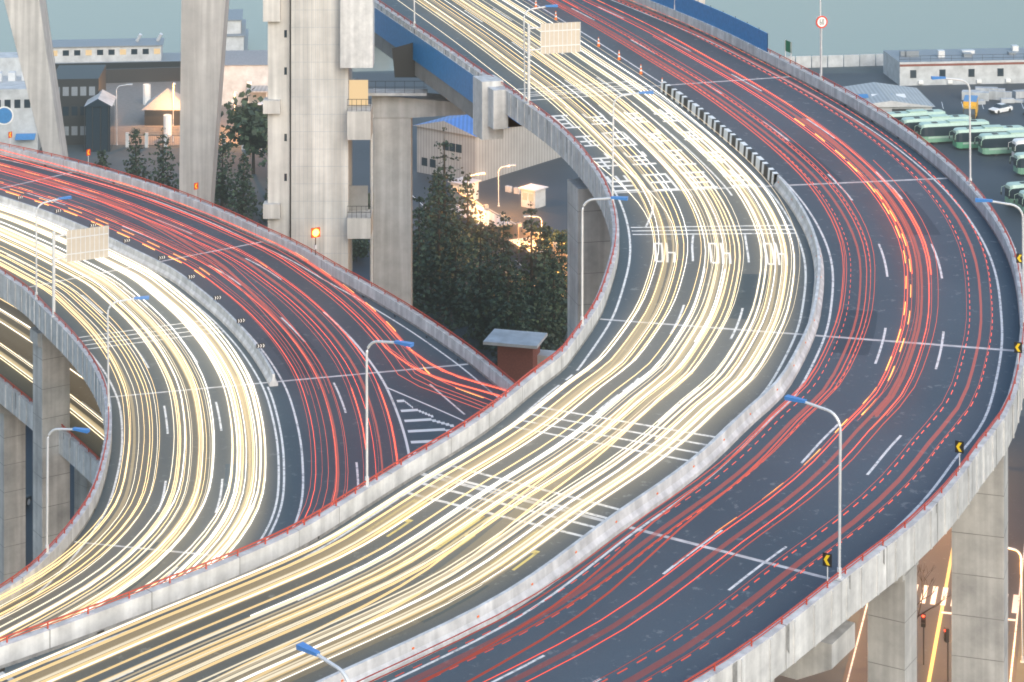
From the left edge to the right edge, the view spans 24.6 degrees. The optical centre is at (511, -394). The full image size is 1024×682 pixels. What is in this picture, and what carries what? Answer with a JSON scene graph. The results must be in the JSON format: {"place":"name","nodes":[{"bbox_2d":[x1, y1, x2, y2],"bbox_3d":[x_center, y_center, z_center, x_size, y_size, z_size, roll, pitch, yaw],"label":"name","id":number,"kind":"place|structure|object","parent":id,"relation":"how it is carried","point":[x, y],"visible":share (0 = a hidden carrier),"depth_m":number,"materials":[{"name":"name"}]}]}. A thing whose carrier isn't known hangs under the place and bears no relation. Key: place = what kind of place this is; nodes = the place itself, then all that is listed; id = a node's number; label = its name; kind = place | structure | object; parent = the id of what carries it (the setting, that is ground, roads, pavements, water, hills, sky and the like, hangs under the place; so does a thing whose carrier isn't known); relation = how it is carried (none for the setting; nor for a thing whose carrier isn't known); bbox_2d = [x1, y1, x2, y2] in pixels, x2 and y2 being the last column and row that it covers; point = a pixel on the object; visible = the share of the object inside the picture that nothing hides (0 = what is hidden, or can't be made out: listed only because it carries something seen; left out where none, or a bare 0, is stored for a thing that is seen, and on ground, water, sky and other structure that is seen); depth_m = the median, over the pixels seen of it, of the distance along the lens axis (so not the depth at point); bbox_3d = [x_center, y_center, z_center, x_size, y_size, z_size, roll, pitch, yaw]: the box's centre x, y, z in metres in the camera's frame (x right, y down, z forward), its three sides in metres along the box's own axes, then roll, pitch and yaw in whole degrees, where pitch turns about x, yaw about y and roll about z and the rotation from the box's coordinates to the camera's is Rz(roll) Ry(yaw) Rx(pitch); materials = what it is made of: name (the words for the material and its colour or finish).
{"place":"outdoors","nodes":[
{"label":"outdoors","id":0,"kind":"place"},
{"bbox_2d":[0,377,99,483],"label":"concrete barrier","id":1,"kind":"object","parent":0,"point":[75,453],"visible":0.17,"depth_m":190.44,"materials":[{"name":"grey concrete"}]},
{"bbox_2d":[0,374,99,460],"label":"red viaduct rail","id":2,"kind":"object","parent":1,"relation":"on","point":[63,426],"visible":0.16,"depth_m":190.85,"materials":[{"name":"red metal"}]},
{"bbox_2d":[0,145,513,605],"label":"concrete barrier","id":3,"kind":"object","parent":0,"point":[53,330],"visible":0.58,"depth_m":185.88,"materials":[{"name":"grey concrete"}]},
{"bbox_2d":[8,131,319,554],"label":"street lamps","id":4,"kind":"object","parent":3,"relation":"attached to","point":[87,243],"visible":1,"depth_m":185.42,"materials":[{"name":"grey metal"}]},
{"bbox_2d":[0,155,504,609],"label":"viaduct weathering","id":5,"kind":"object","parent":3,"relation":"attached to","point":[380,304],"visible":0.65,"depth_m":194.19,"materials":[{"name":"grey concrete"}]},
{"bbox_2d":[0,142,515,587],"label":"red viaduct rail","id":6,"kind":"object","parent":3,"relation":"on","point":[105,386],"visible":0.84,"depth_m":185.16,"materials":[{"name":"red metal"}]},
{"bbox_2d":[0,0,1023,681],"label":"concrete barrier","id":7,"kind":"object","parent":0,"point":[818,618],"visible":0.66,"depth_m":120.18,"materials":[{"name":"grey concrete"}]},
{"bbox_2d":[0,0,1019,681],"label":"viaduct weathering","id":8,"kind":"object","parent":7,"relation":"attached to","point":[496,422],"visible":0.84,"depth_m":125.43,"materials":[{"name":"grey concrete"}]},
{"bbox_2d":[0,0,1023,681],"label":"red viaduct rail","id":9,"kind":"object","parent":7,"relation":"on","point":[786,614],"visible":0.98,"depth_m":122.67,"materials":[{"name":"red metal"}]},
{"bbox_2d":[296,0,1023,681],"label":"street lamps","id":10,"kind":"object","parent":7,"relation":"on","point":[560,38],"visible":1,"depth_m":152.71,"materials":[{"name":"grey metal"}]},
{"bbox_2d":[0,0,1023,71],"bbox_3d":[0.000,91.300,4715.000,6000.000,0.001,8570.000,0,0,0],"label":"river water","id":11,"kind":"structure","parent":0,"point":[859,27],"depth_m":513.26,"materials":[{"name":"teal liquid"}]},
{"bbox_2d":[52,9,248,68],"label":"river vessels","id":12,"kind":"object","parent":11,"relation":"on","point":[137,52],"visible":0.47,"depth_m":458.90,"materials":[{"name":"grey metal"}]},
{"bbox_2d":[26,57,1023,681],"bbox_3d":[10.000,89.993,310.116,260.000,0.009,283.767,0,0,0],"label":"ground","id":13,"kind":"structure","parent":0,"point":[992,175],"depth_m":355.88,"materials":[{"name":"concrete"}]},
{"bbox_2d":[0,404,25,586],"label":"viaduct piers","id":14,"kind":"structure","parent":13,"relation":"on","point":[12,494],"depth_m":206.82,"materials":[{"name":"grey concrete"}]},
{"bbox_2d":[0,297,103,457],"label":"lower road","id":15,"kind":"structure","parent":14,"relation":"on","point":[20,345],"depth_m":207.39,"materials":[{"name":"grey asphalt"}]},
{"bbox_2d":[1,311,101,417],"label":"lane markings","id":16,"kind":"object","parent":15,"relation":"on","point":[32,364],"visible":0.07,"depth_m":205.49,"materials":[{"name":"white paint"}]},
{"bbox_2d":[0,299,103,439],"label":"light trails","id":17,"kind":"object","parent":15,"relation":"on","point":[32,368],"visible":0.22,"depth_m":207.88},
{"bbox_2d":[30,326,91,562],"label":"viaduct piers","id":18,"kind":"structure","parent":13,"relation":"on","point":[51,386],"depth_m":191.05,"materials":[{"name":"grey concrete"}]},
{"bbox_2d":[0,156,503,641],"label":"elevated highway","id":19,"kind":"structure","parent":18,"relation":"on","point":[298,315],"depth_m":172.28,"materials":[{"name":"grey asphalt"}]},
{"bbox_2d":[0,195,277,386],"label":"median barrier","id":20,"kind":"object","parent":19,"relation":"on","point":[225,317],"visible":0.94,"depth_m":196.68,"materials":[{"name":"grey concrete"}]},
{"bbox_2d":[66,195,372,596],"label":"road patches","id":21,"kind":"object","parent":19,"relation":"on","point":[259,289],"visible":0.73,"depth_m":177.55,"materials":[{"name":"grey asphalt"}]},
{"bbox_2d":[0,159,497,618],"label":"lane markings","id":22,"kind":"object","parent":19,"relation":"on","point":[301,448],"visible":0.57,"depth_m":169.34,"materials":[{"name":"white paint"}]},
{"bbox_2d":[0,149,505,640],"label":"light trails","id":23,"kind":"object","parent":19,"relation":"on","point":[87,585],"visible":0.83,"depth_m":171.02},
{"bbox_2d":[4,0,228,204],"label":"inclined tower legs","id":24,"kind":"object","parent":13,"relation":"on","point":[204,24],"visible":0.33,"depth_m":262.00,"materials":[{"name":"concrete"}]},
{"bbox_2d":[357,43,466,307],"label":"bridge pier","id":25,"kind":"structure","parent":13,"relation":"on","point":[395,111],"depth_m":220.00,"materials":[{"name":"concrete"}]},
{"bbox_2d":[263,0,704,284],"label":"bridge tower","id":26,"kind":"structure","parent":13,"relation":"on","point":[317,108],"depth_m":216.00,"materials":[{"name":"concrete"}]},
{"bbox_2d":[0,48,1023,381],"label":"buildings","id":27,"kind":"structure","parent":13,"relation":"on","point":[520,354],"depth_m":392.11,"materials":[{"name":"white concrete"}]},
{"bbox_2d":[0,45,1023,141],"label":"buildings","id":28,"kind":"structure","parent":13,"relation":"on","point":[74,90],"depth_m":392.08,"materials":[{"name":"grey glass"}]},
{"bbox_2d":[93,84,950,618],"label":"trees","id":29,"kind":"object","parent":13,"relation":"on","point":[493,294],"visible":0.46,"depth_m":298.68,"materials":[{"name":"green plant"}]},
{"bbox_2d":[26,95,1023,504],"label":"parked vehicles","id":30,"kind":"object","parent":13,"relation":"on","point":[934,125],"visible":0.82,"depth_m":389.72,"materials":[{"name":"green metal"}]},
{"bbox_2d":[116,82,1023,680],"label":"street furniture","id":31,"kind":"object","parent":13,"relation":"on","point":[946,634],"visible":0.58,"depth_m":199.90,"materials":[{"name":"white paint"}]},
{"bbox_2d":[412,102,1023,681],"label":"street markings","id":32,"kind":"object","parent":13,"relation":"on","point":[1014,604],"visible":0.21,"depth_m":210.44,"materials":[{"name":"white paint"}]},
{"bbox_2d":[567,178,1007,681],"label":"bridge piers","id":33,"kind":"structure","parent":13,"relation":"on","point":[979,572],"depth_m":136.30,"materials":[{"name":"grey concrete"}]},
{"bbox_2d":[1,0,1019,681],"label":"elevated highway","id":34,"kind":"structure","parent":33,"relation":"on","point":[707,590],"depth_m":133.78,"materials":[{"name":"grey asphalt"}]},
{"bbox_2d":[0,0,992,681],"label":"light trails","id":35,"kind":"object","parent":34,"relation":"on","point":[264,674],"visible":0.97,"depth_m":118.40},
{"bbox_2d":[0,0,1013,681],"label":"lane markings","id":36,"kind":"object","parent":34,"relation":"on","point":[676,188],"visible":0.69,"depth_m":144.42,"materials":[{"name":"white paint"}]},
{"bbox_2d":[316,175,823,681],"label":"median barrier","id":37,"kind":"object","parent":34,"relation":"on","point":[592,541],"visible":0.99,"depth_m":118.09,"materials":[{"name":"grey concrete"}]},
{"bbox_2d":[534,0,662,87],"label":"traffic cones","id":38,"kind":"object","parent":34,"relation":"on","point":[598,45],"visible":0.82,"depth_m":218.76,"materials":[{"name":"orange plastic"}]},
{"bbox_2d":[401,36,991,622],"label":"road patches","id":39,"kind":"object","parent":34,"relation":"on","point":[877,282],"visible":0.87,"depth_m":155.99,"materials":[{"name":"grey asphalt"}]},
{"bbox_2d":[661,81,778,184],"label":"median barrier","id":40,"kind":"object","parent":34,"relation":"on","point":[756,160],"visible":0.98,"depth_m":187.98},
{"bbox_2d":[374,0,767,139],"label":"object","id":41,"kind":"object","parent":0,"point":[480,101],"visible":0.88,"depth_m":214.45,"materials":[{"name":"blue metal"}]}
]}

